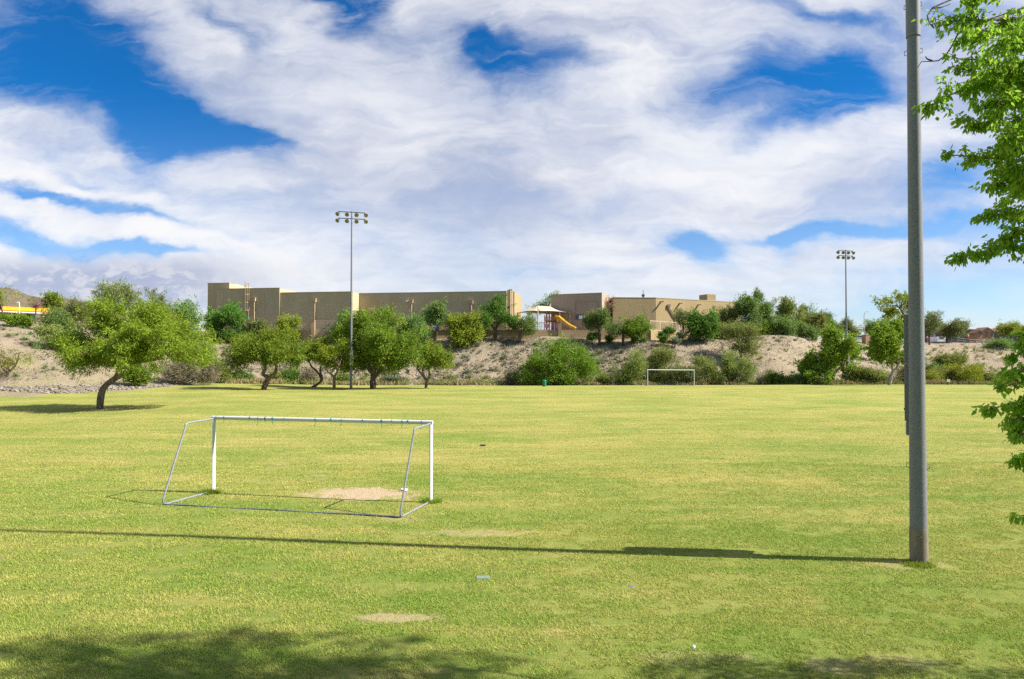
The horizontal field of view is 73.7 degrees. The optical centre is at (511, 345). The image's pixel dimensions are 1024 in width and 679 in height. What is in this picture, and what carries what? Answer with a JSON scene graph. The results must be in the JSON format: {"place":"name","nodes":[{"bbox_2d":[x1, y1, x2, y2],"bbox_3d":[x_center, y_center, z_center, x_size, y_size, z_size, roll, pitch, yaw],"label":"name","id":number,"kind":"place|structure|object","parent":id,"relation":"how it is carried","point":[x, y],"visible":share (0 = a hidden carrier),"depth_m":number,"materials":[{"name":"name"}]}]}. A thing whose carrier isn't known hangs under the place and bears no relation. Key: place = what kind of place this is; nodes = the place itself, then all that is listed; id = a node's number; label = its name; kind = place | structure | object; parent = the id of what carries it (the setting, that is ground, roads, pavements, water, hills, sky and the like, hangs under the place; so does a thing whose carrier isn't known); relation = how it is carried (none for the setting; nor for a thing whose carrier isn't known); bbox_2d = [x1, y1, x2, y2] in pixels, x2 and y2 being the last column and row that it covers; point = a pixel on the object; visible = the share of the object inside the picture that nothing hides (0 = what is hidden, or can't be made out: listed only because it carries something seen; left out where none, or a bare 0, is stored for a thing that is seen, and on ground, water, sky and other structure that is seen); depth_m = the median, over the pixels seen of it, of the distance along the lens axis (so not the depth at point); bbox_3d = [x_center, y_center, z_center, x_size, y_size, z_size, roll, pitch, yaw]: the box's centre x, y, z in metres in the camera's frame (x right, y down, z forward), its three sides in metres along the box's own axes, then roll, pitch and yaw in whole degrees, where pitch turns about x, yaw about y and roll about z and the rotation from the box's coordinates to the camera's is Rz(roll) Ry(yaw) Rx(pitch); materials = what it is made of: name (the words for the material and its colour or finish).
{"place":"outdoors","nodes":[
{"label":"outdoors","id":0,"kind":"place"},
{"bbox_2d":[0,288,130,330],"bbox_3d":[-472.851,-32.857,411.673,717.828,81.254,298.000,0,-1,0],"label":"hill","id":1,"kind":"structure","parent":0,"point":[11,300],"depth_m":403.83,"materials":[{"name":"brown soil"}]},
{"bbox_2d":[0,384,1023,678],"bbox_3d":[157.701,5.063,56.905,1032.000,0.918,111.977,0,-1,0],"label":"field","id":2,"kind":"structure","parent":0,"point":[762,404],"depth_m":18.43,"materials":[{"name":"green plant"}]},
{"bbox_2d":[38,291,224,408],"bbox_3d":[-31.897,0.449,57.772,15.615,10.162,10.596,-1,-1,28],"label":"mesquite tree","id":3,"kind":"object","parent":2,"relation":"on","point":[155,333],"visible":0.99,"depth_m":56.33,"materials":[{"name":"green plant"}]},
{"bbox_2d":[197,488,222,494],"bbox_3d":[-9.564,4.610,21.670,0.925,0.173,0.780,0,-1,0],"label":"grass tuft","id":4,"kind":"object","parent":2,"relation":"on","point":[213,491],"visible":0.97,"depth_m":21.62,"materials":[{"name":"green plant"}]},
{"bbox_2d":[216,319,312,389],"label":"mesquite tree","id":5,"kind":"object","parent":2,"relation":"on","point":[273,348],"visible":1,"depth_m":83.24,"materials":[{"name":"green plant"}]},
{"bbox_2d":[162,416,432,517],"bbox_3d":[-6.274,3.499,20.170,7.532,2.562,2.220,0,-1,12],"label":"soccer goal","id":6,"kind":"object","parent":2,"relation":"on","point":[381,421],"visible":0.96,"depth_m":20.59,"materials":[{"name":"white paint"}]},
{"bbox_2d":[295,333,335,386],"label":"mesquite tree","id":7,"kind":"object","parent":2,"relation":"on","point":[313,347],"visible":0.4,"depth_m":94.41,"materials":[{"name":"green plant"}]},
{"bbox_2d":[309,334,356,389],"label":"mesquite tree","id":8,"kind":"object","parent":2,"relation":"on","point":[335,355],"visible":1,"depth_m":87.86,"materials":[{"name":"green plant"}]},
{"bbox_2d":[335,211,367,388],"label":"light pole","id":9,"kind":"object","parent":2,"relation":"on","point":[356,221],"visible":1,"depth_m":89.02,"materials":[{"name":"metal"}]},
{"bbox_2d":[328,302,431,388],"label":"mesquite tree","id":10,"kind":"object","parent":2,"relation":"on","point":[380,345],"visible":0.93,"depth_m":90.35,"materials":[{"name":"green plant"}]},
{"bbox_2d":[412,338,457,387],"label":"mesquite tree","id":11,"kind":"object","parent":2,"relation":"on","point":[436,356],"visible":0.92,"depth_m":92.11,"materials":[{"name":"green plant"}]},
{"bbox_2d":[862,315,903,384],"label":"leafy tree","id":12,"kind":"object","parent":2,"relation":"on","point":[886,340],"visible":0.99,"depth_m":104.97,"materials":[{"name":"green plant"}]},
{"bbox_2d":[903,0,929,562],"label":"light pole","id":13,"kind":"object","parent":2,"relation":"on","point":[914,377],"visible":0.92,"depth_m":14.43,"materials":[{"name":"metal"}]},
{"bbox_2d":[898,558,937,568],"bbox_3d":[8.445,4.511,14.185,0.805,0.102,0.708,0,-1,0],"label":"grass tuft","id":14,"kind":"object","parent":2,"relation":"on","point":[910,562],"visible":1,"depth_m":14.12,"materials":[{"name":"green plant"}]},
{"bbox_2d":[911,0,1023,525],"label":"broadleaf tree","id":15,"kind":"object","parent":2,"relation":"on","point":[1003,78],"visible":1,"depth_m":7.33,"materials":[{"name":"green plant"}]},
{"bbox_2d":[0,321,1023,396],"bbox_3d":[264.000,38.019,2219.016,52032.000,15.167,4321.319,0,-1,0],"label":"hillside","id":16,"kind":"structure","parent":0,"point":[776,365],"depth_m":122.95,"materials":[{"name":"soil"}]},
{"bbox_2d":[0,287,9,320],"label":"hill tree","id":17,"kind":"object","parent":16,"relation":"on","point":[3,316],"visible":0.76,"depth_m":118.16,"materials":[{"name":"green plant"}]},
{"bbox_2d":[3,312,35,327],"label":"shrub","id":18,"kind":"object","parent":16,"relation":"on","point":[21,319],"visible":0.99,"depth_m":105.53,"materials":[{"name":"green plant"}]},
{"bbox_2d":[0,344,43,375],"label":"palo verde","id":19,"kind":"object","parent":16,"relation":"on","point":[8,361],"visible":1,"depth_m":79.38,"materials":[{"name":"green plant"}]},
{"bbox_2d":[0,306,48,321],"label":"service station","id":20,"kind":"object","parent":16,"relation":"on","point":[24,310],"visible":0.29,"depth_m":144.86,"materials":[{"name":"yellow metal"}]},
{"bbox_2d":[25,297,46,322],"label":"bare tree","id":21,"kind":"object","parent":16,"relation":"on","point":[36,305],"visible":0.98,"depth_m":128.14,"materials":[{"name":"brown plant"}]},
{"bbox_2d":[27,321,75,348],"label":"shrub","id":22,"kind":"object","parent":16,"relation":"on","point":[43,332],"visible":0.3,"depth_m":96.49,"materials":[{"name":"green plant"}]},
{"bbox_2d":[39,289,67,316],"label":"hill tree","id":23,"kind":"object","parent":16,"relation":"on","point":[53,299],"visible":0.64,"depth_m":166.85,"materials":[{"name":"green plant"}]},
{"bbox_2d":[31,306,78,336],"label":"shrub","id":24,"kind":"object","parent":16,"relation":"on","point":[60,317],"visible":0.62,"depth_m":105.30,"materials":[{"name":"green plant"}]},
{"bbox_2d":[49,295,90,324],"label":"shrub","id":25,"kind":"object","parent":16,"relation":"on","point":[70,308],"visible":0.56,"depth_m":139.06,"materials":[{"name":"green plant"}]},
{"bbox_2d":[88,276,148,320],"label":"palo verde","id":26,"kind":"object","parent":16,"relation":"on","point":[116,289],"visible":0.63,"depth_m":111.36,"materials":[{"name":"green plant"}]},
{"bbox_2d":[114,363,165,386],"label":"shrub","id":27,"kind":"object","parent":16,"relation":"on","point":[134,377],"visible":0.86,"depth_m":85.75,"materials":[{"name":"green plant"}]},
{"bbox_2d":[144,288,179,322],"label":"tree","id":28,"kind":"object","parent":16,"relation":"on","point":[159,298],"visible":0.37,"depth_m":120.60,"materials":[{"name":"green plant"}]},
{"bbox_2d":[155,354,222,384],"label":"shrub","id":29,"kind":"object","parent":16,"relation":"on","point":[180,375],"visible":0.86,"depth_m":91.47,"materials":[{"name":"plant"}]},
{"bbox_2d":[168,294,210,331],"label":"tree","id":30,"kind":"object","parent":16,"relation":"on","point":[191,312],"visible":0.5,"depth_m":124.90,"materials":[{"name":"green plant"}]},
{"bbox_2d":[196,357,233,382],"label":"shrub","id":31,"kind":"object","parent":16,"relation":"on","point":[223,377],"visible":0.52,"depth_m":97.61,"materials":[{"name":"green plant"}]},
{"bbox_2d":[200,298,250,339],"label":"school tree","id":32,"kind":"object","parent":16,"relation":"on","point":[229,315],"visible":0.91,"depth_m":129.85,"materials":[{"name":"green plant"}]},
{"bbox_2d":[214,327,250,342],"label":"shrub","id":33,"kind":"object","parent":16,"relation":"on","point":[225,334],"visible":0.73,"depth_m":128.41,"materials":[{"name":"green plant"}]},
{"bbox_2d":[229,370,255,380],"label":"shrub","id":34,"kind":"object","parent":16,"relation":"on","point":[249,375],"visible":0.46,"depth_m":102.19,"materials":[{"name":"green plant"}]},
{"bbox_2d":[235,317,268,335],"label":"shrub","id":35,"kind":"object","parent":16,"relation":"on","point":[255,324],"visible":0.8,"depth_m":130.37,"materials":[{"name":"green plant"}]},
{"bbox_2d":[274,313,303,343],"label":"shrub","id":36,"kind":"object","parent":16,"relation":"on","point":[290,324],"visible":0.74,"depth_m":129.68,"materials":[{"name":"green plant"}]},
{"bbox_2d":[278,368,301,383],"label":"shrub","id":37,"kind":"object","parent":16,"relation":"on","point":[290,375],"visible":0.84,"depth_m":106.32,"materials":[{"name":"green plant"}]},
{"bbox_2d":[299,363,319,381],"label":"shrub","id":38,"kind":"object","parent":16,"relation":"on","point":[311,374],"visible":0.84,"depth_m":107.34,"materials":[{"name":"green plant"}]},
{"bbox_2d":[327,308,352,341],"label":"shrub","id":39,"kind":"object","parent":16,"relation":"on","point":[339,319],"visible":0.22,"depth_m":129.42,"materials":[{"name":"green plant"}]},
{"bbox_2d":[333,371,354,381],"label":"shrub","id":40,"kind":"object","parent":16,"relation":"on","point":[344,377],"visible":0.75,"depth_m":110.16,"materials":[{"name":"green plant"}]},
{"bbox_2d":[379,372,406,382],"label":"shrub","id":41,"kind":"object","parent":16,"relation":"on","point":[393,377],"visible":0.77,"depth_m":111.96,"materials":[{"name":"green plant"}]},
{"bbox_2d":[395,310,437,346],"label":"shrub","id":42,"kind":"object","parent":16,"relation":"on","point":[416,323],"visible":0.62,"depth_m":126.26,"materials":[{"name":"green plant"}]},
{"bbox_2d":[416,293,449,341],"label":"school tree","id":43,"kind":"object","parent":16,"relation":"on","point":[435,313],"visible":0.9,"depth_m":130.00,"materials":[{"name":"green plant"}]},
{"bbox_2d":[200,320,689,342],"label":"retaining wall","id":44,"kind":"structure","parent":16,"relation":"on","point":[504,335],"depth_m":133.00,"materials":[{"name":"beige paint"}]},
{"bbox_2d":[650,320,687,331],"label":"metal fence","id":45,"kind":"object","parent":44,"relation":"on","point":[655,323],"visible":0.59,"depth_m":136.92,"materials":[{"name":"beige metal"}]},
{"bbox_2d":[444,308,486,348],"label":"shrub","id":46,"kind":"object","parent":16,"relation":"on","point":[463,327],"visible":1,"depth_m":127.19,"materials":[{"name":"green plant"}]},
{"bbox_2d":[0,337,997,393],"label":"rubble","id":47,"kind":"object","parent":16,"relation":"on","point":[63,388],"visible":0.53,"depth_m":80.71,"materials":[{"name":"stone"}]},
{"bbox_2d":[476,292,521,339],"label":"school tree","id":48,"kind":"object","parent":16,"relation":"on","point":[495,308],"visible":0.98,"depth_m":130.52,"materials":[{"name":"green plant"}]},
{"bbox_2d":[0,326,1021,386],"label":"ground cover","id":49,"kind":"object","parent":16,"relation":"on","point":[504,347],"visible":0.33,"depth_m":123.74,"materials":[{"name":"green plant"}]},
{"bbox_2d":[502,367,522,384],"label":"shrub","id":50,"kind":"object","parent":16,"relation":"on","point":[508,377],"visible":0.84,"depth_m":112.61,"materials":[{"name":"green plant"}]},
{"bbox_2d":[504,310,543,341],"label":"school tree","id":51,"kind":"object","parent":16,"relation":"on","point":[527,323],"visible":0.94,"depth_m":130.01,"materials":[{"name":"green plant"}]},
{"bbox_2d":[526,290,559,329],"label":"school tree","id":52,"kind":"object","parent":16,"relation":"on","point":[545,303],"visible":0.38,"depth_m":171.96,"materials":[{"name":"green plant"}]},
{"bbox_2d":[511,333,604,384],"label":"round shrub","id":53,"kind":"object","parent":16,"relation":"on","point":[553,362],"visible":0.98,"depth_m":109.34,"materials":[{"name":"green plant"}]},
{"bbox_2d":[586,331,597,343],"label":"shrub","id":54,"kind":"object","parent":16,"relation":"on","point":[592,337],"visible":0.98,"depth_m":128.95,"materials":[{"name":"green plant"}]},
{"bbox_2d":[592,370,614,384],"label":"shrub","id":55,"kind":"object","parent":16,"relation":"on","point":[605,378],"visible":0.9,"depth_m":112.75,"materials":[{"name":"green plant"}]},
{"bbox_2d":[579,304,628,345],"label":"school tree","id":56,"kind":"object","parent":16,"relation":"on","point":[599,318],"visible":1,"depth_m":128.47,"materials":[{"name":"green plant"}]},
{"bbox_2d":[195,368,1016,384],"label":"undergrowth","id":57,"kind":"object","parent":16,"relation":"on","point":[659,381],"visible":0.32,"depth_m":112.80,"materials":[{"name":"green plant"}]},
{"bbox_2d":[225,377,1023,384],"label":"dry weeds","id":58,"kind":"object","parent":16,"relation":"on","point":[467,382],"visible":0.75,"depth_m":111.77,"materials":[{"name":"plant"}]},
{"bbox_2d":[606,342,649,383],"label":"shrub","id":59,"kind":"object","parent":16,"relation":"on","point":[632,370],"visible":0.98,"depth_m":112.81,"materials":[{"name":"green plant"}]},
{"bbox_2d":[618,310,656,345],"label":"school tree","id":60,"kind":"object","parent":16,"relation":"on","point":[636,327],"visible":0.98,"depth_m":127.33,"materials":[{"name":"green plant"}]},
{"bbox_2d":[643,343,683,382],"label":"shrub","id":61,"kind":"object","parent":16,"relation":"on","point":[661,358],"visible":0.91,"depth_m":115.44,"materials":[{"name":"green plant"}]},
{"bbox_2d":[669,307,689,340],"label":"hill tree","id":62,"kind":"object","parent":16,"relation":"on","point":[681,314],"visible":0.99,"depth_m":131.06,"materials":[{"name":"green plant"}]},
{"bbox_2d":[667,360,706,383],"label":"shrub","id":63,"kind":"object","parent":16,"relation":"on","point":[683,373],"visible":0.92,"depth_m":112.92,"materials":[{"name":"green plant"}]},
{"bbox_2d":[677,351,717,374],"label":"shrub","id":64,"kind":"object","parent":16,"relation":"on","point":[701,360],"visible":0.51,"depth_m":118.59,"materials":[{"name":"green plant"}]},
{"bbox_2d":[684,305,721,342],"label":"hill tree","id":65,"kind":"object","parent":16,"relation":"on","point":[702,325],"visible":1,"depth_m":129.82,"materials":[{"name":"green plant"}]},
{"bbox_2d":[700,359,728,384],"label":"shrub","id":66,"kind":"object","parent":16,"relation":"on","point":[712,374],"visible":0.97,"depth_m":112.86,"materials":[{"name":"green plant"}]},
{"bbox_2d":[712,302,742,326],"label":"hill tree","id":67,"kind":"object","parent":16,"relation":"on","point":[729,313],"visible":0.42,"depth_m":137.28,"materials":[{"name":"green plant"}]},
{"bbox_2d":[716,344,760,384],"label":"shrub","id":68,"kind":"object","parent":16,"relation":"on","point":[731,369],"visible":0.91,"depth_m":113.34,"materials":[{"name":"green plant"}]},
{"bbox_2d":[713,318,769,359],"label":"hill tree","id":69,"kind":"object","parent":16,"relation":"on","point":[747,344],"visible":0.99,"depth_m":123.00,"materials":[{"name":"green plant"}]},
{"bbox_2d":[732,291,766,335],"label":"hill tree","id":70,"kind":"object","parent":16,"relation":"on","point":[746,305],"visible":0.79,"depth_m":135.99,"materials":[{"name":"green plant"}]},
{"bbox_2d":[758,319,774,335],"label":"shrub","id":71,"kind":"object","parent":16,"relation":"on","point":[765,330],"visible":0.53,"depth_m":136.40,"materials":[{"name":"green plant"}]},
{"bbox_2d":[751,286,785,325],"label":"hill tree","id":72,"kind":"object","parent":16,"relation":"on","point":[767,309],"visible":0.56,"depth_m":138.69,"materials":[{"name":"green plant"}]},
{"bbox_2d":[762,370,789,384],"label":"shrub","id":73,"kind":"object","parent":16,"relation":"on","point":[773,377],"visible":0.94,"depth_m":112.67,"materials":[{"name":"green plant"}]},
{"bbox_2d":[765,312,799,335],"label":"shrub","id":74,"kind":"object","parent":16,"relation":"on","point":[784,326],"visible":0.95,"depth_m":136.46,"materials":[{"name":"green plant"}]},
{"bbox_2d":[775,295,807,318],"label":"hill tree","id":75,"kind":"object","parent":16,"relation":"on","point":[786,306],"visible":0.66,"depth_m":147.20,"materials":[{"name":"green plant"}]},
{"bbox_2d":[786,366,810,382],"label":"shrub","id":76,"kind":"object","parent":16,"relation":"on","point":[800,376],"visible":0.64,"depth_m":113.01,"materials":[{"name":"green plant"}]},
{"bbox_2d":[794,321,823,341],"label":"shrub","id":77,"kind":"object","parent":16,"relation":"on","point":[806,331],"visible":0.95,"depth_m":140.52,"materials":[{"name":"green plant"}]},
{"bbox_2d":[799,308,830,340],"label":"hill tree","id":78,"kind":"object","parent":16,"relation":"on","point":[817,319],"visible":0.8,"depth_m":148.88,"materials":[{"name":"green plant"}]},
{"bbox_2d":[787,320,867,383],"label":"leafy tree","id":79,"kind":"object","parent":16,"relation":"on","point":[834,352],"visible":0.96,"depth_m":111.97,"materials":[{"name":"green plant"}]},
{"bbox_2d":[836,250,854,380],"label":"light pole","id":80,"kind":"object","parent":16,"relation":"on","point":[845,255],"visible":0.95,"depth_m":114.61,"materials":[{"name":"metal"}]},
{"bbox_2d":[838,316,862,339],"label":"distant tree","id":81,"kind":"object","parent":16,"relation":"on","point":[851,328],"visible":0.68,"depth_m":214.49,"materials":[{"name":"green plant"}]},
{"bbox_2d":[838,366,866,381],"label":"shrub","id":82,"kind":"object","parent":16,"relation":"on","point":[859,376],"visible":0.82,"depth_m":114.09,"materials":[{"name":"green plant"}]},
{"bbox_2d":[861,319,881,334],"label":"distant tree","id":83,"kind":"object","parent":16,"relation":"on","point":[870,325],"visible":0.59,"depth_m":221.48,"materials":[{"name":"green plant"}]},
{"bbox_2d":[861,365,894,383],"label":"shrub","id":84,"kind":"object","parent":16,"relation":"on","point":[873,375],"visible":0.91,"depth_m":113.15,"materials":[{"name":"green plant"}]},
{"bbox_2d":[869,289,907,322],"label":"leafy tree","id":85,"kind":"object","parent":16,"relation":"on","point":[890,311],"visible":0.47,"depth_m":141.44,"materials":[{"name":"green plant"}]},
{"bbox_2d":[887,365,903,382],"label":"shrub","id":86,"kind":"object","parent":16,"relation":"on","point":[899,374],"visible":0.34,"depth_m":114.07,"materials":[{"name":"green plant"}]},
{"bbox_2d":[924,309,944,344],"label":"road tree","id":87,"kind":"object","parent":16,"relation":"on","point":[932,322],"visible":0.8,"depth_m":181.03,"materials":[{"name":"green plant"}]},
{"bbox_2d":[925,361,949,377],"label":"shrub","id":88,"kind":"object","parent":16,"relation":"on","point":[935,364],"visible":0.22,"depth_m":121.72,"materials":[{"name":"green plant"}]},
{"bbox_2d":[929,351,969,375],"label":"shrub","id":89,"kind":"object","parent":16,"relation":"on","point":[940,359],"visible":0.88,"depth_m":126.11,"materials":[{"name":"green plant"}]},
{"bbox_2d":[925,329,974,342],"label":"house","id":90,"kind":"structure","parent":16,"relation":"on","point":[955,339],"depth_m":222.10,"materials":[{"name":"paint"}]},
{"bbox_2d":[937,317,972,341],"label":"road tree","id":91,"kind":"object","parent":16,"relation":"on","point":[954,328],"visible":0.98,"depth_m":185.69,"materials":[{"name":"green plant"}]},
{"bbox_2d":[925,360,987,382],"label":"shrub","id":92,"kind":"object","parent":16,"relation":"on","point":[956,373],"visible":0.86,"depth_m":114.60,"materials":[{"name":"green plant"}]},
{"bbox_2d":[969,330,983,342],"bbox_3d":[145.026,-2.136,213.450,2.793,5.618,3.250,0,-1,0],"label":"house","id":93,"kind":"structure","parent":16,"relation":"on","point":[976,335],"depth_m":212.10,"materials":[{"name":"paint"}]},
{"bbox_2d":[975,327,995,342],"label":"house","id":94,"kind":"structure","parent":16,"relation":"on","point":[988,335],"depth_m":214.09,"materials":[{"name":"paint"}]},
{"bbox_2d":[962,359,1016,381],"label":"shrub","id":95,"kind":"object","parent":16,"relation":"on","point":[990,375],"visible":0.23,"depth_m":115.90,"materials":[{"name":"green plant"}]},
{"bbox_2d":[981,336,1015,349],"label":"shrub","id":96,"kind":"object","parent":16,"relation":"on","point":[1003,343],"visible":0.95,"depth_m":174.80,"materials":[{"name":"green plant"}]},
{"bbox_2d":[993,319,1020,337],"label":"road tree","id":97,"kind":"object","parent":16,"relation":"on","point":[1002,329],"visible":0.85,"depth_m":195.54,"materials":[{"name":"green plant"}]},
{"bbox_2d":[0,0,1023,340],"label":"sky","id":98,"kind":"structure","parent":0,"point":[678,149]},
{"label":"school terrace","id":99,"kind":"structure","parent":0,"visible":0},
{"bbox_2d":[207,282,521,330],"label":"gym building","id":100,"kind":"structure","parent":99,"relation":"on","point":[268,304],"depth_m":140.93,"materials":[{"name":"paint"}]},
{"bbox_2d":[517,306,570,329],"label":"shade canopy","id":101,"kind":"object","parent":99,"relation":"on","point":[543,309],"visible":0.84,"depth_m":143.31,"materials":[{"name":"white fabric"}]},
{"bbox_2d":[544,312,576,329],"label":"play structure","id":102,"kind":"object","parent":99,"relation":"on","point":[556,318],"visible":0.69,"depth_m":141.32,"materials":[{"name":"yellow plastic"}]},
{"bbox_2d":[551,291,739,330],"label":"classroom building","id":103,"kind":"structure","parent":99,"relation":"on","point":[577,305],"depth_m":144.92,"materials":[{"name":"beige paint"}]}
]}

